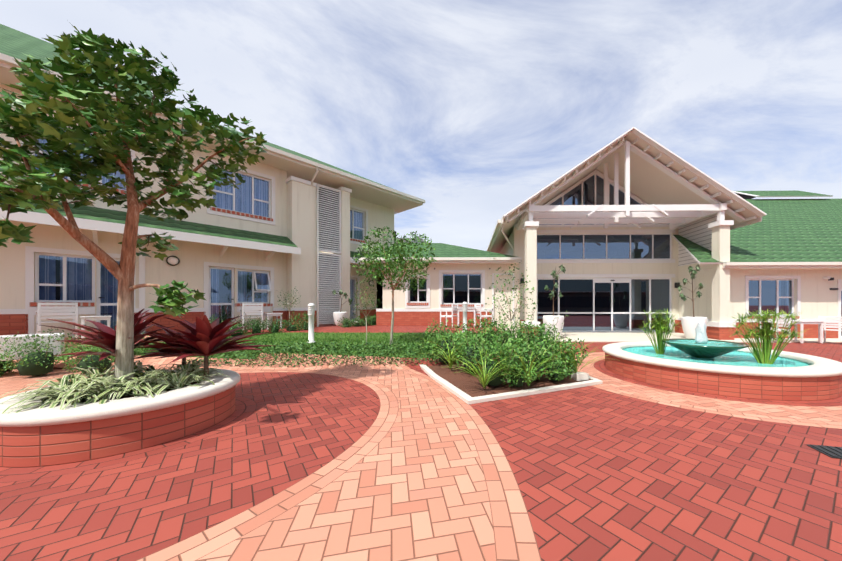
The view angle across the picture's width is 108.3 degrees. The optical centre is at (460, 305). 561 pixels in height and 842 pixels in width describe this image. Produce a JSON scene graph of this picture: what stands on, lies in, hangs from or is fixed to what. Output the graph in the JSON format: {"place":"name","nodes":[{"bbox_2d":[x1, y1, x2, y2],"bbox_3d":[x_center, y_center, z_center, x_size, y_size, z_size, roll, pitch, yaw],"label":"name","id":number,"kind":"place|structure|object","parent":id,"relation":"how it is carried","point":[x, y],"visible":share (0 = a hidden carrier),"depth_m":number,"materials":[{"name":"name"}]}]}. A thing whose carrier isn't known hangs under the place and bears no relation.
{"place":"outdoors","nodes":[
{"label":"outdoors","id":0,"kind":"place"},
{"bbox_2d":[0,357,229,413],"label":"ground cover plants","id":1,"kind":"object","parent":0,"point":[76,389],"depth_m":2.88,"materials":[{"name":"green plant"}]},
{"bbox_2d":[0,342,841,560],"bbox_3d":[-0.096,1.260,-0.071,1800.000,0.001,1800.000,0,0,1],"label":"ground","id":2,"kind":"structure","parent":0,"point":[313,465],"depth_m":2.16,"materials":[{"name":"brick"}]},
{"bbox_2d":[0,333,64,360],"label":"flowering shrub","id":3,"kind":"object","parent":2,"relation":"on","point":[46,338],"visible":0.62,"depth_m":5.46,"materials":[{"name":"white plant"}]},
{"bbox_2d":[0,326,151,375],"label":"shrubs","id":4,"kind":"object","parent":2,"relation":"on","point":[39,362],"visible":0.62,"depth_m":5.30,"materials":[{"name":"green plant"}]},
{"bbox_2d":[0,369,240,467],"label":"planter","id":5,"kind":"object","parent":2,"relation":"on","point":[36,436],"visible":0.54,"depth_m":2.54,"materials":[{"name":"red brick"}]},
{"bbox_2d":[0,23,267,386],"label":"tree","id":6,"kind":"object","parent":5,"relation":"in","point":[31,122],"visible":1,"depth_m":3.13,"materials":[{"name":"green plant"}]},
{"bbox_2d":[41,309,272,380],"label":"red-leaved plants","id":7,"kind":"object","parent":5,"relation":"in","point":[204,337],"visible":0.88,"depth_m":3.41,"materials":[{"name":"red plant"}]},
{"bbox_2d":[0,53,424,366],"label":"two storey wing","id":8,"kind":"object","parent":2,"relation":"on","point":[312,211],"visible":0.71,"depth_m":10.21,"materials":[{"name":"beige paint"}]},
{"bbox_2d":[35,303,78,337],"bbox_3d":[-9.579,0.380,7.189,0.546,0.880,0.580,0,0,33],"label":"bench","id":9,"kind":"object","parent":8,"relation":"on","point":[73,317],"visible":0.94,"depth_m":7.06,"materials":[{"name":"white wood"}]},
{"bbox_2d":[0,24,152,101],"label":"wing roof","id":10,"kind":"structure","parent":8,"relation":"on","point":[15,43],"depth_m":8.32,"materials":[{"name":"green tile"}]},
{"bbox_2d":[80,316,111,339],"bbox_3d":[-9.063,0.545,7.535,0.500,0.550,0.492,0,0,42],"label":"table","id":11,"kind":"object","parent":8,"relation":"on","point":[85,318],"visible":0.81,"depth_m":7.37,"materials":[{"name":"white wood"}]},
{"bbox_2d":[0,195,296,246],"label":"awning roof","id":12,"kind":"structure","parent":8,"relation":"on","point":[98,214],"depth_m":8.73,"materials":[{"name":"green tile"}]},
{"bbox_2d":[240,303,262,329],"bbox_3d":[-6.955,0.380,10.077,0.580,0.880,0.546,0,0,-43],"label":"chair","id":13,"kind":"object","parent":8,"relation":"on","point":[259,308],"visible":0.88,"depth_m":9.89,"materials":[{"name":"white wood"}]},
{"bbox_2d":[263,313,282,329],"bbox_3d":[-6.515,0.545,10.488,0.500,0.550,0.492,0,0,42],"label":"table","id":14,"kind":"object","parent":8,"relation":"on","point":[272,314],"visible":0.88,"depth_m":10.37,"materials":[{"name":"white wood"}]},
{"bbox_2d":[276,288,300,322],"bbox_3d":[-6.013,0.078,10.631,0.727,1.486,0.770,0,0,20],"label":"tree","id":15,"kind":"object","parent":8,"relation":"on","point":[288,305],"visible":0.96,"depth_m":10.64,"materials":[{"name":"green plant"}]},
{"bbox_2d":[199,121,392,188],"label":"wing roof","id":16,"kind":"structure","parent":8,"relation":"on","point":[293,152],"depth_m":13.61,"materials":[{"name":"green tile"}]},
{"bbox_2d":[290,310,307,327],"bbox_3d":[-5.732,0.492,11.010,0.482,0.657,0.903,0,0,37],"label":"shrub","id":17,"kind":"object","parent":8,"relation":"on","point":[306,314],"visible":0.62,"depth_m":10.82,"materials":[{"name":"plant"}]},
{"bbox_2d":[350,251,368,257],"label":"roof","id":18,"kind":"structure","parent":8,"relation":"on","point":[352,254],"depth_m":13.87,"materials":[{"name":"green tile"}]},
{"bbox_2d":[13,324,524,370],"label":"lawn terrace","id":19,"kind":"structure","parent":2,"relation":"on","point":[325,328],"depth_m":6.34,"materials":[{"name":"green plant"}]},
{"bbox_2d":[202,313,375,336],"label":"hedge","id":20,"kind":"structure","parent":19,"relation":"on","point":[275,328],"depth_m":9.51,"materials":[{"name":"green plant"}]},
{"bbox_2d":[308,303,315,342],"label":"bollard light","id":21,"kind":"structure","parent":19,"relation":"on","point":[311,309],"depth_m":7.55,"materials":[{"name":"white paint"}]},
{"bbox_2d":[136,331,504,356],"bbox_3d":[-3.094,0.933,7.766,8.729,0.291,3.075,0,0,1],"label":"hedge","id":22,"kind":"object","parent":19,"relation":"on","point":[329,339],"depth_m":8.02,"materials":[{"name":"green plant"}]},
{"bbox_2d":[332,290,351,325],"bbox_3d":[-4.753,0.092,12.161,0.755,1.457,0.539,0,0,-40],"label":"potted plant","id":23,"kind":"object","parent":19,"relation":"on","point":[337,316],"visible":0.88,"depth_m":11.96,"materials":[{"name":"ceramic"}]},
{"bbox_2d":[187,336,528,367],"bbox_3d":[-1.565,1.003,6.698,8.398,0.579,2.788,0,0,-19],"label":"ground cover","id":24,"kind":"object","parent":19,"relation":"on","point":[300,346],"visible":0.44,"depth_m":6.31,"materials":[{"name":"green plant"}]},
{"bbox_2d":[349,276,380,344],"bbox_3d":[-2.223,0.129,7.070,0.742,1.664,0.738,0,0,1],"label":"tree","id":25,"kind":"object","parent":19,"relation":"on","point":[367,304],"visible":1,"depth_m":7.06,"materials":[{"name":"green plant"}]},
{"bbox_2d":[350,226,437,343],"bbox_3d":[-1.593,-0.417,7.393,2.146,2.760,2.038,0,0,1],"label":"lawn tree","id":26,"kind":"object","parent":19,"relation":"on","point":[389,259],"visible":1,"depth_m":7.16,"materials":[{"name":"green plant"}]},
{"bbox_2d":[439,304,457,325],"bbox_3d":[-0.428,0.380,11.490,0.546,0.880,0.580,0,0,22],"label":"chair","id":27,"kind":"object","parent":19,"relation":"on","point":[454,310],"visible":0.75,"depth_m":11.32,"materials":[{"name":"white wood"}]},
{"bbox_2d":[462,302,467,331],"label":"bollard light","id":28,"kind":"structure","parent":19,"relation":"on","point":[464,308],"depth_m":9.26,"materials":[{"name":"white paint"}]},
{"bbox_2d":[457,308,475,325],"bbox_3d":[0.227,0.460,11.425,0.692,0.720,0.700,0,0,1],"label":"table","id":29,"kind":"object","parent":19,"relation":"on","point":[468,309],"visible":0.69,"depth_m":11.10,"materials":[{"name":"white wood"}]},
{"bbox_2d":[474,304,493,326],"bbox_3d":[0.884,0.380,11.464,0.546,0.880,0.580,0,0,-20],"label":"chair","id":30,"kind":"object","parent":19,"relation":"on","point":[478,310],"visible":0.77,"depth_m":11.28,"materials":[{"name":"white wood"}]},
{"bbox_2d":[359,227,521,334],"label":"link block","id":31,"kind":"structure","parent":2,"relation":"on","point":[450,281],"depth_m":12.41,"materials":[{"name":"beige paint"}]},
{"bbox_2d":[361,243,516,257],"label":"link roof","id":32,"kind":"structure","parent":31,"relation":"on","point":[444,250],"depth_m":12.65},
{"bbox_2d":[420,363,602,404],"bbox_3d":[0.816,1.183,6.133,3.151,0.146,3.664,0,0,-23],"label":"planting bed","id":33,"kind":"object","parent":2,"relation":"on","point":[467,388],"visible":0.46,"depth_m":4.62,"materials":[{"name":"brown soil"}]},
{"bbox_2d":[484,258,537,337],"bbox_3d":[0.971,0.139,5.816,1.031,2.085,0.958,0,0,1],"label":"tree","id":34,"kind":"object","parent":33,"relation":"on","point":[508,305],"visible":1,"depth_m":5.77,"materials":[{"name":"green plant"}]},
{"bbox_2d":[413,306,614,388],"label":"bed shrubs","id":35,"kind":"object","parent":33,"relation":"on","point":[516,364],"visible":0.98,"depth_m":5.03,"materials":[{"name":"green plant"}]},
{"bbox_2d":[602,321,841,400],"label":"fountain","id":36,"kind":"object","parent":2,"relation":"on","point":[700,363],"visible":0.94,"depth_m":4.54,"materials":[{"name":"brick"}]},
{"bbox_2d":[639,308,680,353],"bbox_3d":[3.922,0.523,5.934,0.842,0.920,0.754,0,0,1],"label":"papyrus","id":37,"kind":"object","parent":36,"relation":"on","point":[659,325],"visible":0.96,"depth_m":5.95,"materials":[{"name":"green plant"}]},
{"bbox_2d":[729,309,805,363],"bbox_3d":[5.077,0.515,5.032,1.058,0.938,0.888,0,0,40],"label":"papyrus","id":38,"kind":"object","parent":36,"relation":"on","point":[764,333],"visible":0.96,"depth_m":4.95,"materials":[{"name":"green plant"}]},
{"bbox_2d":[673,199,841,263],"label":"wing roof","id":39,"kind":"structure","parent":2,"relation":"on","point":[796,230],"depth_m":13.26,"materials":[{"name":"green tile"}]},
{"bbox_2d":[736,190,832,196],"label":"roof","id":40,"kind":"structure","parent":39,"relation":"on","point":[794,193],"depth_m":20.26,"materials":[{"name":"green tile"}]},
{"bbox_2d":[733,191,759,198],"bbox_3d":[19.390,-7.627,20.705,0.220,1.174,2.124,0,0,1],"label":"wing gablet","id":41,"kind":"object","parent":40,"relation":"attached to","point":[745,195],"visible":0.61,"depth_m":20.57,"materials":[{"name":"white paint"}]},
{"bbox_2d":[703,262,841,342],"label":"wing","id":42,"kind":"structure","parent":2,"relation":"on","point":[812,291],"depth_m":11.28,"materials":[{"name":"beige paint"}]},
{"bbox_2d":[759,316,790,342],"bbox_3d":[10.548,0.790,10.176,0.546,0.880,0.580,0,0,14],"label":"chair","id":43,"kind":"object","parent":2,"relation":"on","point":[781,321],"visible":0.33,"depth_m":10.06,"materials":[{"name":"white wood"}]},
{"bbox_2d":[775,320,824,343],"bbox_3d":[11.303,0.870,10.110,0.792,0.720,0.800,0,0,-5],"label":"table","id":44,"kind":"object","parent":2,"relation":"on","point":[801,322],"visible":0.75,"depth_m":9.76,"materials":[{"name":"white wood"}]},
{"bbox_2d":[806,444,841,458],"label":"drain grate","id":45,"kind":"object","parent":2,"relation":"on","point":[832,452],"visible":0.9,"depth_m":2.60,"materials":[{"name":"grey metal"}]},
{"bbox_2d":[818,316,841,342],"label":"chair","id":46,"kind":"object","parent":2,"relation":"on","point":[831,325],"visible":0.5,"depth_m":9.74,"materials":[{"name":"white wood"}]},
{"bbox_2d":[0,0,841,250],"label":"sky","id":47,"kind":"structure","parent":0,"point":[470,109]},
{"bbox_2d":[486,127,766,342],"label":"entrance portico","id":48,"kind":"structure","parent":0,"point":[621,255],"depth_m":13.60,"materials":[{"name":"beige paint"}]},
{"bbox_2d":[543,265,565,338],"bbox_3d":[3.443,-0.141,11.212,0.759,2.743,0.759,0,0,-34],"label":"potted plant","id":49,"kind":"object","parent":48,"relation":"on","point":[548,319],"visible":0.83,"depth_m":11.03,"materials":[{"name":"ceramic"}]},
{"bbox_2d":[490,131,630,252],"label":"entrance roof","id":50,"kind":"structure","parent":48,"relation":"on","point":[499,242],"depth_m":12.76,"materials":[{"name":"white wood"}]},
{"bbox_2d":[594,131,760,227],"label":"entrance roof","id":51,"kind":"structure","parent":48,"relation":"on","point":[650,184],"depth_m":11.88,"materials":[{"name":"beige paint"}]},
{"bbox_2d":[678,265,706,338],"bbox_3d":[8.462,-0.131,11.115,0.981,2.723,0.760,0,0,1],"label":"potted plant","id":52,"kind":"object","parent":48,"relation":"on","point":[689,325],"visible":0.94,"depth_m":10.98,"materials":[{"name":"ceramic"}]}
]}

